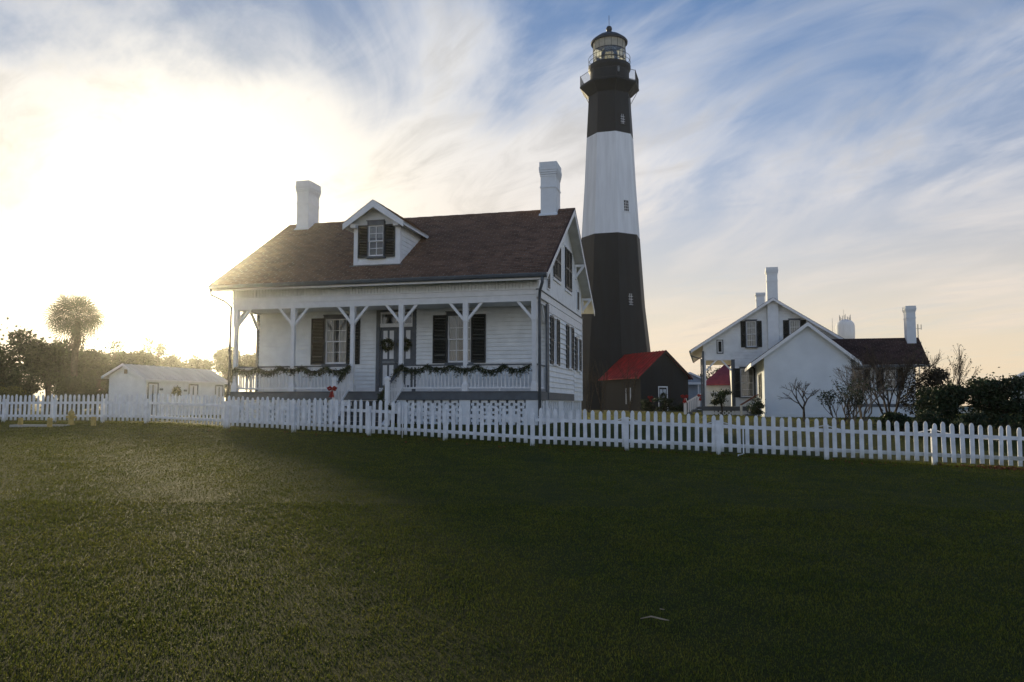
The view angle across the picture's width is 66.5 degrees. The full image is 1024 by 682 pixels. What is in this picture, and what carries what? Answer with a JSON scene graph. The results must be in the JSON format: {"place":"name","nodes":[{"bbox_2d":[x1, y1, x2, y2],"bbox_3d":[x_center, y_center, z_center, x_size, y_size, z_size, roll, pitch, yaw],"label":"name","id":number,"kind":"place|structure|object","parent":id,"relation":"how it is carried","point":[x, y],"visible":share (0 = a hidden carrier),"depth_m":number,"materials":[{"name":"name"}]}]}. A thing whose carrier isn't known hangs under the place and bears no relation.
{"place":"outdoors","nodes":[
{"label":"outdoors","id":0,"kind":"place"},
{"bbox_2d":[0,404,1023,681],"bbox_3d":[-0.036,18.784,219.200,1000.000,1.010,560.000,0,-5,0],"label":"lawn ground","id":1,"kind":"structure","parent":0,"point":[734,492],"depth_m":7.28,"materials":[{"name":"green plant"}]},
{"bbox_2d":[0,317,43,381],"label":"broadleaf tree","id":2,"kind":"object","parent":1,"relation":"on","point":[5,363],"visible":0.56,"depth_m":45.84,"materials":[{"name":"green plant"}]},
{"bbox_2d":[0,365,46,413],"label":"shrub","id":3,"kind":"object","parent":1,"relation":"on","point":[30,382],"visible":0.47,"depth_m":39.73,"materials":[{"name":"green plant"}]},
{"bbox_2d":[0,382,49,418],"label":"bush","id":4,"kind":"object","parent":1,"relation":"on","point":[10,392],"visible":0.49,"depth_m":31.94,"materials":[{"name":"green plant"}]},
{"bbox_2d":[9,424,69,426],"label":"concrete slab","id":5,"kind":"structure","parent":1,"relation":"on","point":[33,425],"depth_m":25.49,"materials":[{"name":"grey concrete"}]},
{"bbox_2d":[18,418,23,424],"bbox_3d":[-16.155,2.719,25.662,0.170,0.400,0.170,0,-5,0],"label":"bollard","id":6,"kind":"object","parent":5,"relation":"on","point":[20,421],"visible":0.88,"depth_m":25.61,"materials":[{"name":"yellow paint"}]},
{"bbox_2d":[47,418,52,426],"bbox_3d":[-14.955,2.686,25.264,0.170,0.400,0.170,0,-5,0],"label":"bollard","id":7,"kind":"object","parent":1,"relation":"on","point":[49,422],"visible":0.88,"depth_m":25.21,"materials":[{"name":"yellow paint"}]},
{"bbox_2d":[3,332,101,413],"bbox_3d":[-27.702,1.995,47.581,5.020,5.113,5.166,4,-6,-42],"label":"broadleaf tree","id":8,"kind":"object","parent":1,"relation":"on","point":[53,355],"visible":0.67,"depth_m":47.14,"materials":[{"name":"green plant"}]},
{"bbox_2d":[66,409,76,424],"bbox_3d":[-14.805,2.577,26.205,0.320,0.580,0.280,0,-5,0],"label":"fire hydrant","id":9,"kind":"object","parent":1,"relation":"on","point":[70,415],"visible":0.94,"depth_m":26.16,"materials":[{"name":"yellow metal"}]},
{"bbox_2d":[35,369,108,413],"bbox_3d":[-22.841,2.708,40.375,3.333,2.561,3.122,0,-5,0],"label":"shrub","id":10,"kind":"object","parent":1,"relation":"on","point":[81,385],"visible":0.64,"depth_m":39.91,"materials":[{"name":"green plant"}]},
{"bbox_2d":[38,290,111,414],"bbox_3d":[-25.168,0.620,45.105,3.964,7.486,3.962,0,-5,0],"label":"palm tree","id":11,"kind":"object","parent":1,"relation":"on","point":[74,324],"visible":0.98,"depth_m":44.87,"materials":[{"name":"green plant"}]},
{"bbox_2d":[58,338,118,413],"bbox_3d":[-26.749,2.340,50.183,4.413,4.847,6.159,0,-5,0],"label":"broadleaf tree","id":12,"kind":"object","parent":1,"relation":"on","point":[95,359],"visible":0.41,"depth_m":49.69,"materials":[{"name":"green plant"}]},
{"bbox_2d":[91,417,96,425],"bbox_3d":[-13.755,2.689,25.665,0.170,0.400,0.170,0,-5,0],"label":"bollard","id":13,"kind":"object","parent":1,"relation":"on","point":[93,421],"visible":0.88,"depth_m":25.61,"materials":[{"name":"yellow paint"}]},
{"bbox_2d":[100,347,124,390],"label":"tree","id":14,"kind":"object","parent":1,"relation":"on","point":[106,354],"visible":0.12,"depth_m":74.01,"materials":[{"name":"green plant"}]},
{"bbox_2d":[0,393,225,428],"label":"picket fence","id":15,"kind":"object","parent":1,"relation":"on","point":[147,416],"visible":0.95,"depth_m":26.77,"materials":[{"name":"paint"}]},
{"bbox_2d":[103,338,126,361],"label":"thin pine","id":16,"kind":"object","parent":1,"relation":"on","point":[114,348],"visible":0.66,"depth_m":73.11,"materials":[{"name":"green plant"}]},
{"bbox_2d":[100,343,169,389],"bbox_3d":[-24.704,2.491,51.045,4.291,4.680,5.265,0,-5,0],"label":"broadleaf tree","id":17,"kind":"object","parent":1,"relation":"on","point":[143,358],"visible":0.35,"depth_m":49.86,"materials":[{"name":"green plant"}]},
{"bbox_2d":[138,332,172,365],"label":"thin pine","id":18,"kind":"object","parent":1,"relation":"on","point":[160,348],"visible":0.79,"depth_m":73.97,"materials":[{"name":"green plant"}]},
{"bbox_2d":[101,363,230,415],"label":"long shed","id":19,"kind":"structure","parent":1,"relation":"on","point":[131,379],"depth_m":41.43,"materials":[{"name":"white paint"}]},
{"bbox_2d":[149,384,157,415],"bbox_3d":[-18.589,3.119,40.370,0.035,1.800,0.680,-1,-5,14],"label":"door","id":20,"kind":"structure","parent":19,"relation":"in","point":[152,387],"depth_m":40.40,"materials":[{"name":"white paint"}]},
{"bbox_2d":[171,385,181,395],"bbox_3d":[-18.126,2.729,42.136,0.375,0.761,0.890,-1,-5,14],"label":"wreath","id":21,"kind":"object","parent":19,"relation":"attached to","point":[177,389],"visible":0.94,"depth_m":42.14,"materials":[{"name":"green plant"}]},
{"bbox_2d":[190,385,196,414],"bbox_3d":[-17.808,3.378,43.560,0.035,1.800,0.680,-1,-5,14],"label":"door","id":22,"kind":"structure","parent":19,"relation":"in","point":[193,388],"depth_m":43.58,"materials":[{"name":"white paint"}]},
{"bbox_2d":[216,386,222,414],"bbox_3d":[-17.216,3.563,45.844,0.035,1.800,0.640,-1,-5,14],"label":"door","id":23,"kind":"structure","parent":19,"relation":"in","point":[218,388],"depth_m":45.91,"materials":[{"name":"white paint"}]},
{"bbox_2d":[162,348,188,367],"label":"tree","id":24,"kind":"object","parent":1,"relation":"on","point":[177,363],"visible":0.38,"depth_m":74.37,"materials":[{"name":"green plant"}]},
{"bbox_2d":[182,353,217,370],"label":"tree","id":25,"kind":"object","parent":1,"relation":"on","point":[195,362],"visible":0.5,"depth_m":76.02,"materials":[{"name":"green plant"}]},
{"bbox_2d":[212,360,232,398],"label":"tree","id":26,"kind":"object","parent":1,"relation":"on","point":[224,377],"visible":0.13,"depth_m":77.60,"materials":[{"name":"green plant"}]},
{"bbox_2d":[206,344,250,400],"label":"tree","id":27,"kind":"object","parent":1,"relation":"on","point":[221,356],"visible":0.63,"depth_m":74.26,"materials":[{"name":"green plant"}]},
{"bbox_2d":[232,352,255,391],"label":"tree","id":28,"kind":"object","parent":1,"relation":"on","point":[251,359],"visible":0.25,"depth_m":75.78,"materials":[{"name":"green plant"}]},
{"bbox_2d":[208,161,594,425],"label":"house","id":29,"kind":"structure","parent":1,"relation":"on","point":[488,291],"depth_m":27.38,"materials":[{"name":"white paint"}]},
{"bbox_2d":[227,365,350,378],"bbox_3d":[-7.750,1.099,27.037,4.770,0.639,0.393,-1,-5,14],"label":"garland","id":30,"kind":"object","parent":29,"relation":"attached to","point":[234,370],"visible":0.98,"depth_m":27.04,"materials":[{"name":"green plant"}]},
{"bbox_2d":[327,386,336,397],"bbox_3d":[-5.848,1.658,25.361,0.374,0.402,0.107,-1,-5,14],"label":"ribbon bow","id":31,"kind":"object","parent":29,"relation":"attached to","point":[329,388],"visible":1,"depth_m":25.34,"materials":[{"name":"red fabric"}]},
{"bbox_2d":[321,314,348,365],"bbox_3d":[-6.399,-0.023,28.644,1.040,1.865,0.425,-1,-5,14],"label":"window","id":32,"kind":"structure","parent":29,"relation":"in","point":[335,336],"depth_m":28.65,"materials":[{"name":"white glass"}]},
{"bbox_2d":[338,365,350,381],"bbox_3d":[-5.645,1.129,26.212,0.398,0.714,0.932,-1,-5,14],"label":"garland","id":33,"kind":"object","parent":29,"relation":"attached to","point":[344,372],"visible":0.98,"depth_m":26.10,"materials":[{"name":"green plant"}]},
{"bbox_2d":[379,338,394,352],"bbox_3d":[-4.461,0.147,27.946,0.597,0.583,0.319,-1,-5,14],"label":"wreath","id":34,"kind":"object","parent":29,"relation":"attached to","point":[388,341],"visible":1,"depth_m":27.93,"materials":[{"name":"green plant"}]},
{"bbox_2d":[380,327,396,387],"bbox_3d":[-4.442,0.662,27.972,0.620,2.320,0.110,-1,-5,14],"label":"door","id":35,"kind":"structure","parent":29,"relation":"in","point":[386,369],"depth_m":28.00,"materials":[{"name":"grey wood"}]},
{"bbox_2d":[377,363,403,413],"bbox_3d":[-3.868,1.534,25.330,0.645,1.704,1.559,-1,-5,14],"label":"garland","id":36,"kind":"object","parent":29,"relation":"attached to","point":[382,393],"visible":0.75,"depth_m":25.04,"materials":[{"name":"green plant"}]},
{"bbox_2d":[396,337,411,351],"bbox_3d":[-3.828,0.103,27.787,0.627,0.582,0.291,-1,-5,14],"label":"wreath","id":37,"kind":"object","parent":29,"relation":"attached to","point":[407,347],"visible":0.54,"depth_m":27.74,"materials":[{"name":"green plant"}]},
{"bbox_2d":[396,327,411,386],"bbox_3d":[-3.826,0.650,27.816,0.620,2.320,0.110,-1,-5,14],"label":"door","id":38,"kind":"structure","parent":29,"relation":"in","point":[407,330],"depth_m":27.84,"materials":[{"name":"grey wood"}]},
{"bbox_2d":[444,311,472,363],"bbox_3d":[-1.810,-0.106,27.500,1.040,1.865,0.425,-1,-5,14],"label":"window","id":39,"kind":"structure","parent":29,"relation":"in","point":[454,322],"depth_m":27.55,"materials":[{"name":"grey glass"}]},
{"bbox_2d":[401,363,531,379],"bbox_3d":[-1.559,0.997,25.477,4.559,0.585,0.447,-1,-5,14],"label":"garland","id":40,"kind":"object","parent":29,"relation":"attached to","point":[500,369],"visible":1,"depth_m":25.45,"materials":[{"name":"green plant"}]},
{"bbox_2d":[552,314,557,366],"bbox_3d":[1.479,-0.017,27.653,0.185,1.805,0.800,-1,-5,14],"label":"window","id":41,"kind":"structure","parent":29,"relation":"in","point":[555,316],"depth_m":27.93,"materials":[{"name":"white paint"}]},
{"bbox_2d":[553,251,560,284],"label":"window","id":42,"kind":"structure","parent":29,"relation":"in","point":[555,279],"depth_m":28.28,"materials":[{"name":"white paint"}]},
{"bbox_2d":[564,245,571,295],"bbox_3d":[2.211,-2.758,30.629,0.056,1.770,1.520,-1,-5,14],"label":"window","id":43,"kind":"structure","parent":29,"relation":"in","point":[566,289],"depth_m":30.58,"materials":[{"name":"white paint"}]},
{"bbox_2d":[567,323,572,369],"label":"window","id":44,"kind":"structure","parent":29,"relation":"in","point":[570,325],"depth_m":30.94,"materials":[{"name":"white paint"}]},
{"bbox_2d":[576,336,580,371],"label":"window","id":45,"kind":"structure","parent":29,"relation":"in","point":[578,337],"depth_m":32.82,"materials":[{"name":"white paint"}]},
{"bbox_2d":[402,403,402,437],"bbox_3d":[-3.004,2.213,21.431,0.030,1.010,0.030,2,-5,-22],"label":"metal rod","id":46,"kind":"object","parent":1,"relation":"on","point":[402,420],"visible":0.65,"depth_m":21.42,"materials":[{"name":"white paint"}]},
{"bbox_2d":[583,361,599,412],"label":"bare sapling","id":47,"kind":"object","parent":1,"relation":"on","point":[589,378],"visible":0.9,"depth_m":59.78,"materials":[{"name":"brown plant"}]},
{"bbox_2d":[591,358,609,411],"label":"bare sapling","id":48,"kind":"object","parent":1,"relation":"on","point":[597,390],"visible":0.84,"depth_m":60.76,"materials":[{"name":"brown plant"}]},
{"bbox_2d":[580,26,650,409],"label":"lighthouse","id":49,"kind":"object","parent":1,"relation":"on","point":[614,329],"visible":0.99,"depth_m":85.66,"materials":[{"name":"black paint"}]},
{"bbox_2d":[620,113,625,124],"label":"window","id":50,"kind":"structure","parent":49,"relation":"in","point":[622,116],"depth_m":86.94,"materials":[{"name":"grey glass"}]},
{"bbox_2d":[623,199,629,212],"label":"window","id":51,"kind":"structure","parent":49,"relation":"in","point":[625,202],"depth_m":85.67,"materials":[{"name":"white paint"}]},
{"bbox_2d":[628,293,634,305],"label":"window","id":52,"kind":"structure","parent":49,"relation":"in","point":[630,295],"depth_m":84.31,"materials":[{"name":"black paint"}]},
{"bbox_2d":[225,395,1023,465],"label":"picket fence","id":53,"kind":"object","parent":1,"relation":"on","point":[718,444],"visible":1,"depth_m":19.64,"materials":[{"name":"paint"}]},
{"bbox_2d":[535,415,998,439],"bbox_3d":[7.154,2.110,18.901,13.626,0.580,0.371,-1,-5,13],"label":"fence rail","id":54,"kind":"object","parent":53,"relation":"attached to","point":[810,427],"visible":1,"depth_m":18.77,"materials":[{"name":"white paint"}]},
{"bbox_2d":[617,362,639,412],"bbox_3d":[8.967,3.495,59.945,1.908,4.106,1.677,0,-5,0],"label":"bare sapling","id":55,"kind":"object","parent":1,"relation":"on","point":[632,396],"visible":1,"depth_m":59.82,"materials":[{"name":"brown plant"}]},
{"bbox_2d":[598,350,692,410],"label":"black outbuilding","id":56,"kind":"structure","parent":1,"relation":"on","point":[664,371],"depth_m":76.46,"materials":[{"name":"paint"}]},
{"bbox_2d":[626,388,630,403],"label":"window","id":57,"kind":"structure","parent":56,"relation":"in","point":[626,388],"depth_m":76.47,"materials":[{"name":"white paint"}]},
{"bbox_2d":[659,387,666,410],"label":"door","id":58,"kind":"structure","parent":56,"relation":"in","point":[661,389],"depth_m":75.67,"materials":[{"name":"black paint"}]},
{"bbox_2d":[637,396,655,410],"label":"bush","id":59,"kind":"object","parent":1,"relation":"on","point":[648,404],"visible":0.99,"depth_m":68.49,"materials":[{"name":"green plant"}]},
{"bbox_2d":[640,616,668,620],"bbox_3d":[1.019,1.982,5.582,0.210,0.033,0.017,-2,-5,24],"label":"stick","id":60,"kind":"object","parent":1,"relation":"on","point":[655,617],"visible":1,"depth_m":5.57,"materials":[{"name":"brown wood"}]},
{"bbox_2d":[652,395,675,410],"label":"bush","id":61,"kind":"object","parent":1,"relation":"on","point":[667,402],"visible":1,"depth_m":68.86,"materials":[{"name":"green plant"}]},
{"bbox_2d":[667,403,683,410],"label":"bush","id":62,"kind":"object","parent":1,"relation":"on","point":[677,407],"visible":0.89,"depth_m":68.32,"materials":[{"name":"green plant"}]},
{"bbox_2d":[688,372,706,409],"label":"blue house","id":63,"kind":"structure","parent":1,"relation":"on","point":[694,387],"depth_m":85.69,"materials":[{"name":"white paint"}]},
{"bbox_2d":[706,366,719,378],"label":"tree","id":64,"kind":"object","parent":1,"relation":"on","point":[712,372],"visible":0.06,"depth_m":98.75,"materials":[{"name":"green plant"}]},
{"bbox_2d":[706,365,730,405],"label":"red roof shed","id":65,"kind":"structure","parent":1,"relation":"on","point":[716,381],"depth_m":61.28,"materials":[{"name":"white paint"}]},
{"bbox_2d":[710,388,733,414],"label":"porch shrub","id":66,"kind":"object","parent":1,"relation":"on","point":[720,395],"visible":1,"depth_m":47.97,"materials":[{"name":"green plant"}]},
{"bbox_2d":[738,426,743,455],"bbox_3d":[5.535,2.463,18.926,0.201,0.784,0.040,1,-5,-16],"label":"drain pipe","id":67,"kind":"object","parent":1,"relation":"on","point":[743,439],"visible":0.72,"depth_m":18.94,"materials":[{"name":"white paint"}]},
{"bbox_2d":[746,395,765,416],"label":"bush","id":68,"kind":"object","parent":1,"relation":"on","point":[757,407],"visible":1,"depth_m":40.73,"materials":[{"name":"green plant"}]},
{"bbox_2d":[684,267,843,414],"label":"gable house","id":69,"kind":"structure","parent":1,"relation":"on","point":[740,345],"depth_m":49.35,"materials":[{"name":"white paint"}]},
{"bbox_2d":[681,395,687,402],"bbox_3d":[11.222,3.767,50.754,0.547,0.591,0.150,-1,-5,14],"label":"ribbon bow","id":70,"kind":"object","parent":69,"relation":"attached to","point":[684,400],"visible":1,"depth_m":50.73,"materials":[{"name":"red fabric"}]},
{"bbox_2d":[716,340,722,353],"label":"window","id":71,"kind":"structure","parent":69,"relation":"in","point":[716,340],"depth_m":49.81,"materials":[{"name":"grey glass"}]},
{"bbox_2d":[739,367,754,397],"bbox_3d":[14.810,2.603,49.188,0.960,1.975,0.185,-1,-5,14],"label":"window","id":72,"kind":"structure","parent":69,"relation":"in","point":[747,387],"depth_m":49.24,"materials":[{"name":"white glass"}]},
{"bbox_2d":[745,319,757,347],"bbox_3d":[15.127,-0.463,49.358,0.780,1.795,0.185,-1,-5,14],"label":"window","id":73,"kind":"structure","parent":69,"relation":"in","point":[750,324],"depth_m":49.41,"materials":[{"name":"white glass"}]},
{"bbox_2d":[788,318,800,334],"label":"window","id":74,"kind":"structure","parent":69,"relation":"in","point":[794,323],"depth_m":48.81,"materials":[{"name":"white glass"}]},
{"bbox_2d":[778,378,818,421],"bbox_3d":[11.480,2.362,31.313,1.833,1.817,1.117,0,-5,0],"label":"bare tree","id":75,"kind":"object","parent":1,"relation":"on","point":[804,401],"visible":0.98,"depth_m":31.13,"materials":[{"name":"brown plant"}]},
{"bbox_2d":[740,322,861,417],"bbox_3d":[16.090,2.020,44.664,5.894,5.414,8.215,-1,-5,14],"label":"white annex","id":76,"kind":"object","parent":1,"relation":"on","point":[811,355],"visible":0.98,"depth_m":40.99,"materials":[{"name":"paint"}]},
{"bbox_2d":[816,386,865,423],"bbox_3d":[12.308,2.411,29.205,1.758,1.527,1.776,-2,-5,25],"label":"bare shrub","id":77,"kind":"object","parent":1,"relation":"on","point":[828,398],"visible":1,"depth_m":29.17,"materials":[{"name":"brown plant"}]},
{"bbox_2d":[830,375,887,422],"bbox_3d":[13.126,2.232,29.846,2.294,1.936,1.941,0,-5,0],"label":"bare shrub","id":78,"kind":"object","parent":1,"relation":"on","point":[851,384],"visible":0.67,"depth_m":29.59,"materials":[{"name":"brown plant"}]},
{"bbox_2d":[833,362,900,420],"bbox_3d":[14.551,2.084,32.007,2.530,2.526,1.984,-3,-5,31],"label":"bare tree","id":79,"kind":"object","parent":1,"relation":"on","point":[868,382],"visible":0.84,"depth_m":31.90,"materials":[{"name":"brown plant"}]},
{"bbox_2d":[832,306,929,416],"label":"dark roof house","id":80,"kind":"structure","parent":1,"relation":"on","point":[888,347],"depth_m":43.12,"materials":[{"name":"white paint"}]},
{"bbox_2d":[851,368,863,389],"bbox_3d":[19.009,2.127,43.003,0.780,1.225,0.185,-1,-5,14],"label":"window","id":81,"kind":"structure","parent":80,"relation":"in","point":[851,368],"depth_m":43.04,"materials":[{"name":"grey glass"}]},
{"bbox_2d":[882,368,897,390],"bbox_3d":[20.631,2.097,42.599,0.800,1.225,0.185,-1,-5,14],"label":"window","id":82,"kind":"structure","parent":80,"relation":"in","point":[890,373],"depth_m":42.63,"materials":[{"name":"grey glass"}]},
{"bbox_2d":[835,343,947,414],"bbox_3d":[15.813,1.754,33.026,4.113,3.357,3.793,0,-5,0],"label":"bare tree","id":83,"kind":"object","parent":1,"relation":"on","point":[901,383],"visible":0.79,"depth_m":32.75,"materials":[{"name":"brown plant"}]},
{"bbox_2d":[872,411,920,435],"bbox_3d":[12.639,2.736,25.604,1.542,0.939,1.687,0,-5,0],"label":"hedge bush","id":84,"kind":"object","parent":1,"relation":"on","point":[894,416],"visible":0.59,"depth_m":25.33,"materials":[{"name":"green plant"}]},
{"bbox_2d":[895,356,952,420],"bbox_3d":[16.675,1.974,31.434,2.155,2.723,2.340,-4,-6,39],"label":"twiggy shrub","id":85,"kind":"object","parent":1,"relation":"on","point":[926,379],"visible":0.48,"depth_m":31.23,"materials":[{"name":"brown plant"}]},
{"bbox_2d":[911,409,958,432],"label":"hedge bush","id":86,"kind":"object","parent":1,"relation":"on","point":[930,418],"visible":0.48,"depth_m":25.19,"materials":[{"name":"green plant"}]},
{"bbox_2d":[907,380,973,423],"bbox_3d":[15.082,2.232,27.430,2.734,1.852,2.541,-3,-5,32],"label":"evergreen bush","id":87,"kind":"object","parent":1,"relation":"on","point":[945,398],"visible":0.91,"depth_m":26.95,"materials":[{"name":"green plant"}]},
{"bbox_2d":[902,344,981,421],"bbox_3d":[17.377,1.712,31.379,2.716,3.156,2.468,3,-6,-35],"label":"bare shrub","id":88,"kind":"object","parent":1,"relation":"on","point":[959,368],"visible":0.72,"depth_m":31.17,"materials":[{"name":"brown plant"}]},
{"bbox_2d":[956,407,974,412],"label":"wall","id":89,"kind":"structure","parent":1,"relation":"on","point":[965,409],"depth_m":59.74,"materials":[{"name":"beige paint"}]},
{"bbox_2d":[940,410,996,434],"bbox_3d":[14.561,2.687,24.983,1.636,0.963,1.740,0,-5,0],"label":"hedge bush","id":90,"kind":"object","parent":1,"relation":"on","point":[976,419],"visible":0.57,"depth_m":24.64,"materials":[{"name":"green plant"}]},
{"bbox_2d":[956,367,1023,429],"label":"evergreen bush","id":91,"kind":"object","parent":1,"relation":"on","point":[999,398],"visible":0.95,"depth_m":26.43,"materials":[{"name":"green plant"}]},
{"bbox_2d":[1012,371,1023,402],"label":"pale house","id":92,"kind":"structure","parent":1,"relation":"on","point":[1021,374],"depth_m":69.78,"materials":[{"name":"white paint"}]},
{"bbox_2d":[0,0,1023,405],"label":"sky","id":93,"kind":"structure","parent":0,"point":[870,153],"materials":[{"name":"blue"}]},
{"bbox_2d":[832,309,854,338],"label":"water tower","id":94,"kind":"structure","parent":0,"point":[845,328],"depth_m":398.31,"materials":[{"name":"white metal"}]},
{"bbox_2d":[916,324,921,377],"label":"telecom mast","id":95,"kind":"object","parent":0,"point":[917,328],"visible":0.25,"depth_m":301.19,"materials":[{"name":"grey metal"}]}
]}

